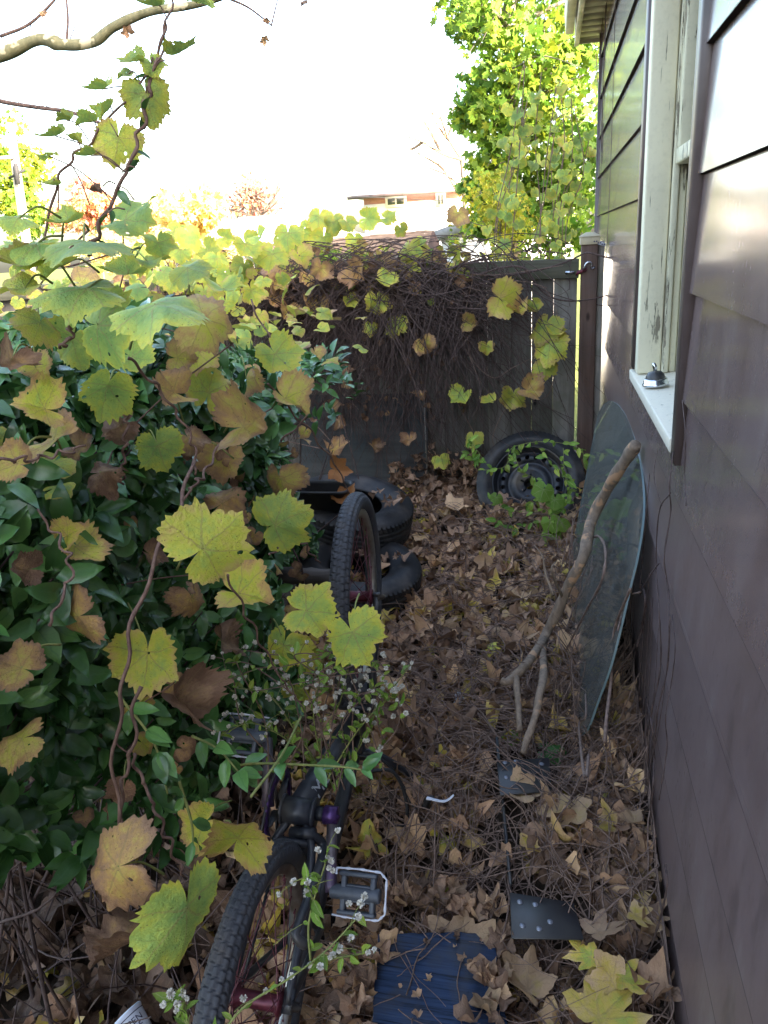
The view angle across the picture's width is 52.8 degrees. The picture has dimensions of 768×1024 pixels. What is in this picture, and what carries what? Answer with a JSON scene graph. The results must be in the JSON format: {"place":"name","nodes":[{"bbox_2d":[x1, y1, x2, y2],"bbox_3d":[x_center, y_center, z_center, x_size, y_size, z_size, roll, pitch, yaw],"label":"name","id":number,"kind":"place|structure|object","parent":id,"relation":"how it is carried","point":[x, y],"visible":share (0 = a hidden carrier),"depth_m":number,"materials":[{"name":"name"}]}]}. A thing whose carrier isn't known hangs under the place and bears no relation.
{"place":"outdoors","nodes":[
{"label":"outdoors","id":0,"kind":"place"},
{"bbox_2d":[0,0,598,272],"label":"sky","id":1,"kind":"structure","parent":0,"point":[333,81],"materials":[{"name":"white"}]},
{"bbox_2d":[0,250,681,1023],"bbox_3d":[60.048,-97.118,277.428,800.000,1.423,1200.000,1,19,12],"label":"ground","id":2,"kind":"structure","parent":0,"point":[52,978],"depth_m":2.24,"materials":[{"name":"brown plant"}]},
{"bbox_2d":[0,137,36,278],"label":"utility pole","id":3,"kind":"object","parent":2,"relation":"on","point":[17,171],"visible":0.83,"depth_m":24.59,"materials":[{"name":"white wood"}]},
{"bbox_2d":[0,146,456,170],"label":"power line","id":4,"kind":"object","parent":3,"relation":"attached to","point":[247,169],"visible":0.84,"depth_m":27.18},
{"bbox_2d":[0,178,459,204],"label":"power line","id":5,"kind":"object","parent":3,"relation":"attached to","point":[277,203],"visible":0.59,"depth_m":28.09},
{"bbox_2d":[0,107,60,241],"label":"tree","id":6,"kind":"object","parent":2,"relation":"on","point":[8,205],"visible":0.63,"depth_m":27.62,"materials":[{"name":"green plant"}]},
{"bbox_2d":[44,174,117,278],"bbox_3d":[-7.493,-6.255,19.917,1.878,4.512,2.137,-11,20,-22],"label":"orange tree","id":7,"kind":"object","parent":2,"relation":"on","point":[95,209],"visible":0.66,"depth_m":19.12,"materials":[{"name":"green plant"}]},
{"bbox_2d":[74,224,178,279],"bbox_3d":[-2.955,-2.340,9.607,1.212,2.330,2.202,-17,23,-33],"label":"shrub","id":8,"kind":"object","parent":2,"relation":"on","point":[108,237],"visible":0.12,"depth_m":9.22,"materials":[{"name":"green plant"}]},
{"bbox_2d":[114,1001,151,1023],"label":"paper cup","id":9,"kind":"object","parent":2,"relation":"on","point":[135,1011],"visible":0.81,"depth_m":1.74,"materials":[{"name":"white paper"}]},
{"bbox_2d":[0,0,307,166],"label":"sycamore tree","id":10,"kind":"object","parent":2,"relation":"on","point":[15,49],"visible":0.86,"depth_m":2.65,"materials":[{"name":"brown plant"}]},
{"bbox_2d":[152,984,198,1023],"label":"aster","id":11,"kind":"object","parent":2,"relation":"on","point":[168,999],"visible":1,"depth_m":1.02,"materials":[{"name":"green plant"}]},
{"bbox_2d":[115,179,242,266],"bbox_3d":[-3.651,-4.229,14.431,2.246,3.573,1.887,1,19,12],"label":"yellow tree","id":12,"kind":"object","parent":2,"relation":"on","point":[204,213],"visible":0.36,"depth_m":13.71,"materials":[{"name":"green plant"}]},
{"bbox_2d":[0,293,382,1023],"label":"evergreen shrub","id":13,"kind":"object","parent":2,"relation":"on","point":[68,693],"visible":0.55,"depth_m":1.57,"materials":[{"name":"green plant"}]},
{"bbox_2d":[0,0,388,972],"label":"grape vine","id":14,"kind":"object","parent":13,"relation":"on","point":[160,926],"visible":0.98,"depth_m":1.22,"materials":[{"name":"green plant"}]},
{"bbox_2d":[250,716,301,797],"bbox_3d":[-0.174,0.418,1.348,0.024,0.064,0.302,-1,19,9],"label":"dry stalk","id":15,"kind":"object","parent":13,"relation":"on","point":[273,766],"visible":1,"depth_m":1.27,"materials":[{"name":"plant"}]},
{"bbox_2d":[186,640,404,790],"bbox_3d":[-0.182,0.457,1.716,0.470,0.425,0.152,-2,19,5],"label":"aster","id":16,"kind":"object","parent":13,"relation":"on","point":[324,678],"visible":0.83,"depth_m":1.70,"materials":[{"name":"green plant"}]},
{"bbox_2d":[211,634,413,791],"bbox_3d":[-0.151,0.478,1.713,0.449,0.434,0.204,-3,19,2],"label":"aster","id":17,"kind":"object","parent":13,"relation":"on","point":[317,745],"visible":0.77,"depth_m":1.72,"materials":[{"name":"green plant"}]},
{"bbox_2d":[273,827,367,960],"bbox_3d":[-0.097,0.554,1.117,0.144,0.179,0.054,-10,20,-17],"label":"aster","id":18,"kind":"object","parent":13,"relation":"on","point":[316,913],"visible":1,"depth_m":1.12,"materials":[{"name":"green plant"}]},
{"bbox_2d":[217,166,291,218],"bbox_3d":[-4.088,-8.406,24.974,3.162,5.130,2.462,1,19,12],"label":"half bare tree","id":19,"kind":"object","parent":2,"relation":"on","point":[251,199],"visible":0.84,"depth_m":24.29,"materials":[{"name":"brown plant"}]},
{"bbox_2d":[164,214,368,271],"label":"garage","id":20,"kind":"structure","parent":2,"relation":"on","point":[270,222],"depth_m":21.88,"materials":[{"name":"grey"}]},
{"bbox_2d":[213,898,376,1023],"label":"aster","id":21,"kind":"object","parent":2,"relation":"on","point":[320,963],"visible":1,"depth_m":1.05,"materials":[{"name":"green plant"}]},
{"bbox_2d":[0,232,605,486],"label":"wooden fence","id":22,"kind":"object","parent":2,"relation":"on","point":[590,272],"visible":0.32,"depth_m":4.62,"materials":[{"name":"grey wood"}]},
{"bbox_2d":[0,204,607,492],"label":"fence vine","id":23,"kind":"object","parent":22,"relation":"attached to","point":[277,279],"visible":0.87,"depth_m":4.41,"materials":[{"name":"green plant"}]},
{"bbox_2d":[277,567,329,584],"bbox_3d":[-0.320,0.258,3.111,0.308,0.085,0.079,4,20,21],"label":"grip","id":24,"kind":"object","parent":2,"relation":"on","point":[317,576],"visible":0.45,"depth_m":3.07,"materials":[{"name":"black rubber"}]},
{"bbox_2d":[192,492,453,1023],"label":"bicycle","id":25,"kind":"object","parent":2,"relation":"on","point":[304,812],"visible":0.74,"depth_m":1.74,"materials":[{"name":"metal"}]},
{"bbox_2d":[295,542,421,614],"bbox_3d":[-0.123,0.314,3.694,0.609,0.295,0.605,1,19,12],"label":"tyre","id":26,"kind":"object","parent":2,"relation":"on","point":[401,579],"visible":0.35,"depth_m":3.59,"materials":[{"name":"rubber"}]},
{"bbox_2d":[310,473,413,556],"bbox_3d":[-0.160,0.004,4.003,0.629,0.314,0.626,1,19,12],"label":"tyre","id":27,"kind":"object","parent":26,"relation":"on","point":[394,523],"visible":0.41,"depth_m":3.86,"materials":[{"name":"rubber"}]},
{"bbox_2d":[295,480,354,512],"bbox_3d":[-0.287,-0.027,3.842,0.288,0.223,0.232,1,19,12],"label":"plastic tub","id":28,"kind":"object","parent":27,"relation":"on","point":[316,494],"visible":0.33,"depth_m":3.76,"materials":[{"name":"black plastic"}]},
{"bbox_2d":[328,455,352,482],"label":"fallen leaf","id":29,"kind":"object","parent":28,"relation":"on","point":[333,472],"visible":0.93,"depth_m":3.71,"materials":[{"name":"brown plant"}]},
{"bbox_2d":[331,483,354,503],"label":"fallen leaf","id":30,"kind":"object","parent":28,"relation":"on","point":[351,488],"visible":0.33,"depth_m":3.72,"materials":[{"name":"brown plant"}]},
{"bbox_2d":[272,230,447,267],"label":"shingled shed","id":31,"kind":"structure","parent":2,"relation":"on","point":[410,235],"depth_m":7.52,"materials":[{"name":"brown"}]},
{"bbox_2d":[299,393,427,489],"bbox_3d":[-0.143,-0.385,4.908,0.866,0.715,0.092,1,19,12],"label":"plywood sheet","id":32,"kind":"object","parent":2,"relation":"on","point":[367,469],"visible":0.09,"depth_m":4.88,"materials":[{"name":"grey wood"}]},
{"bbox_2d":[424,400,428,485],"bbox_3d":[0.261,-0.359,4.767,0.006,0.748,0.018,1,19,12],"label":"batten","id":33,"kind":"object","parent":32,"relation":"attached to","point":[426,442],"visible":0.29,"depth_m":4.74,"materials":[{"name":"brown wood"}]},
{"bbox_2d":[307,244,433,268],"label":"shrub","id":34,"kind":"object","parent":2,"relation":"on","point":[333,251],"visible":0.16,"depth_m":5.84,"materials":[{"name":"green plant"}]},
{"bbox_2d":[347,171,472,243],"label":"distant house","id":35,"kind":"structure","parent":2,"relation":"on","point":[426,214],"depth_m":35.91,"materials":[{"name":"white paint"}]},
{"bbox_2d":[385,196,406,207],"bbox_3d":[0.552,-14.375,35.840,1.003,0.500,0.100,1,19,12],"label":"window","id":36,"kind":"structure","parent":35,"relation":"in","point":[389,202],"depth_m":35.82,"materials":[{"name":"white glass"}]},
{"bbox_2d":[435,193,445,206],"bbox_3d":[2.595,-14.295,35.426,0.458,0.622,0.100,1,19,12],"label":"window","id":37,"kind":"structure","parent":35,"relation":"in","point":[439,196],"depth_m":35.41,"materials":[{"name":"white glass"}]},
{"bbox_2d":[189,477,674,1023],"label":"twig tangle","id":38,"kind":"object","parent":2,"relation":"on","point":[563,781],"visible":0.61,"depth_m":2.33,"materials":[{"name":"brown plant"}]},
{"bbox_2d":[537,741,566,765],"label":"leaf","id":39,"kind":"object","parent":38,"relation":"on","point":[552,747],"visible":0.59,"depth_m":2.51,"materials":[{"name":"green plant"}]},
{"bbox_2d":[579,908,628,940],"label":"fallen leaf","id":40,"kind":"object","parent":38,"relation":"on","point":[600,924],"visible":0.99,"depth_m":1.90,"materials":[{"name":"brown plant"}]},
{"bbox_2d":[617,804,645,823],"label":"fallen leaf","id":41,"kind":"object","parent":38,"relation":"on","point":[633,817],"visible":1,"depth_m":2.13,"materials":[{"name":"beige plant"}]},
{"bbox_2d":[627,899,655,927],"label":"fallen leaf","id":42,"kind":"object","parent":38,"relation":"on","point":[636,911],"visible":0.99,"depth_m":1.90,"materials":[{"name":"yellow plant"}]},
{"bbox_2d":[372,932,506,1023],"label":"blue board","id":43,"kind":"object","parent":2,"relation":"on","point":[440,962],"visible":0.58,"depth_m":1.83,"materials":[{"name":"blue plastic"}]},
{"bbox_2d":[286,818,608,1023],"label":"loose stems","id":44,"kind":"object","parent":43,"relation":"on","point":[421,949],"visible":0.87,"depth_m":1.88,"materials":[{"name":"brown plant"}]},
{"bbox_2d":[428,909,495,948],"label":"fallen leaf","id":45,"kind":"object","parent":43,"relation":"on","point":[481,929],"visible":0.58,"depth_m":1.95,"materials":[{"name":"brown plant"}]},
{"bbox_2d":[403,61,475,215],"bbox_3d":[1.117,-4.452,12.145,1.657,4.789,1.506,4,20,21],"label":"bare tree","id":46,"kind":"object","parent":2,"relation":"on","point":[460,158],"visible":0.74,"depth_m":11.88,"materials":[{"name":"brown plant"}]},
{"bbox_2d":[445,493,472,509],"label":"fallen leaf","id":47,"kind":"object","parent":2,"relation":"on","point":[450,498],"visible":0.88,"depth_m":4.49,"materials":[{"name":"beige plant"}]},
{"bbox_2d":[445,161,548,260],"bbox_3d":[1.047,-1.970,7.325,1.071,2.415,1.338,1,19,12],"label":"shrub","id":48,"kind":"object","parent":2,"relation":"on","point":[487,194],"visible":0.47,"depth_m":6.94,"materials":[{"name":"green plant"}]},
{"bbox_2d":[434,182,581,371],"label":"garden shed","id":49,"kind":"structure","parent":2,"relation":"on","point":[446,231],"depth_m":10.46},
{"bbox_2d":[501,730,518,745],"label":"fallen leaf","id":50,"kind":"object","parent":2,"relation":"on","point":[513,737],"visible":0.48,"depth_m":2.56,"materials":[{"name":"green plant"}]},
{"bbox_2d":[428,0,598,260],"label":"maple tree","id":51,"kind":"object","parent":2,"relation":"on","point":[495,25],"visible":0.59,"depth_m":8.08,"materials":[{"name":"green plant"}]},
{"bbox_2d":[460,435,589,544],"bbox_3d":[0.730,-0.067,4.255,0.743,0.693,0.347,6,21,26],"label":"creeper","id":52,"kind":"object","parent":2,"relation":"on","point":[557,504],"visible":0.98,"depth_m":4.12,"materials":[{"name":"green plant"}]},
{"bbox_2d":[501,945,557,1006],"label":"fallen leaf","id":53,"kind":"object","parent":2,"relation":"on","point":[526,980],"visible":0.96,"depth_m":1.84,"materials":[{"name":"brown plant"}]},
{"bbox_2d":[476,431,584,525],"bbox_3d":[0.861,-0.162,4.547,0.630,0.588,0.430,1,19,12],"label":"spare wheel","id":54,"kind":"object","parent":2,"relation":"on","point":[514,483],"visible":0.52,"depth_m":4.54,"materials":[{"name":"rubber"}]},
{"bbox_2d":[520,833,541,854],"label":"fallen leaf","id":55,"kind":"object","parent":2,"relation":"on","point":[523,843],"visible":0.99,"depth_m":2.10,"materials":[{"name":"yellow plant"}]},
{"bbox_2d":[496,737,583,939],"bbox_3d":[0.417,0.891,2.156,0.174,0.169,0.643,-2,19,5],"label":"metal frame","id":56,"kind":"object","parent":2,"relation":"on","point":[532,917],"visible":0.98,"depth_m":1.96,"materials":[{"name":"black metal"}]},
{"bbox_2d":[510,765,544,802],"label":"fallen leaf","id":57,"kind":"object","parent":56,"relation":"on","point":[516,775],"visible":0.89,"depth_m":2.27,"materials":[{"name":"beige plant"}]},
{"bbox_2d":[499,440,640,754],"bbox_3d":[0.568,0.207,2.610,0.323,0.836,0.837,14,26,41],"label":"branch","id":58,"kind":"object","parent":56,"relation":"on","point":[631,451],"visible":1,"depth_m":2.74,"materials":[{"name":"brown plant"}]},
{"bbox_2d":[566,535,606,649],"bbox_3d":[0.711,0.297,2.756,0.114,0.540,0.652,1,19,12],"label":"curved twig","id":59,"kind":"object","parent":58,"relation":"attached to","point":[603,574],"visible":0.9,"depth_m":2.51,"materials":[{"name":"brown wood"}]},
{"bbox_2d":[535,793,591,827],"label":"fallen leaf","id":60,"kind":"object","parent":2,"relation":"on","point":[580,810],"visible":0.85,"depth_m":2.16,"materials":[{"name":"beige plant"}]},
{"bbox_2d":[562,940,604,969],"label":"fallen leaf","id":61,"kind":"object","parent":2,"relation":"on","point":[585,958],"visible":0.86,"depth_m":1.85,"materials":[{"name":"yellow plant"}]},
{"bbox_2d":[562,966,652,1023],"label":"fallen leaf","id":62,"kind":"object","parent":2,"relation":"on","point":[610,1007],"visible":1,"depth_m":1.76,"materials":[{"name":"yellow plant"}]},
{"bbox_2d":[584,949,626,999],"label":"fallen leaf","id":63,"kind":"object","parent":62,"relation":"on","point":[597,979],"visible":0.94,"depth_m":1.80,"materials":[{"name":"yellow plant"}]},
{"bbox_2d":[570,401,644,735],"bbox_3d":[0.899,0.065,3.276,0.227,0.930,2.130,1,19,12],"label":"glass sheet","id":64,"kind":"object","parent":2,"relation":"on","point":[619,528],"visible":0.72,"depth_m":2.78,"materials":[{"name":"grey"}]},
{"bbox_2d":[578,588,640,779],"bbox_3d":[0.546,0.523,1.857,0.165,0.674,1.252,2,20,15],"label":"dry vine","id":65,"kind":"object","parent":2,"relation":"on","point":[585,773],"visible":0.94,"depth_m":2.23,"materials":[{"name":"brown plant"}]},
{"bbox_2d":[616,959,651,994],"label":"fallen leaf","id":66,"kind":"object","parent":2,"relation":"on","point":[626,980],"visible":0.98,"depth_m":1.78,"materials":[{"name":"plant"}]},
{"bbox_2d":[564,0,767,1023],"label":"house","id":67,"kind":"structure","parent":2,"relation":"on","point":[685,298],"depth_m":1.59,"materials":[{"name":"brown wood"}]},
{"bbox_2d":[479,54,598,260],"bbox_3d":[1.197,-2.329,5.830,0.863,2.080,1.498,11,24,37],"label":"hanging vine","id":68,"kind":"object","parent":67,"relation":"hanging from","point":[519,149],"visible":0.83,"depth_m":5.54,"materials":[{"name":"green plant"}]},
{"bbox_2d":[597,0,686,959],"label":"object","id":69,"kind":"object","parent":67,"relation":"attached to","point":[654,737],"depth_m":2.14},
{"bbox_2d":[629,0,712,465],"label":"window","id":70,"kind":"structure","parent":67,"relation":"in","point":[677,54],"depth_m":2.44,"materials":[{"name":"white glass"}]},
{"bbox_2d":[642,363,668,387],"bbox_3d":[0.865,-0.437,2.463,0.081,0.077,0.081,1,19,12],"label":"bell","id":71,"kind":"object","parent":70,"relation":"on","point":[654,378],"visible":1,"depth_m":2.44,"materials":[{"name":"silver metal"}]}
]}

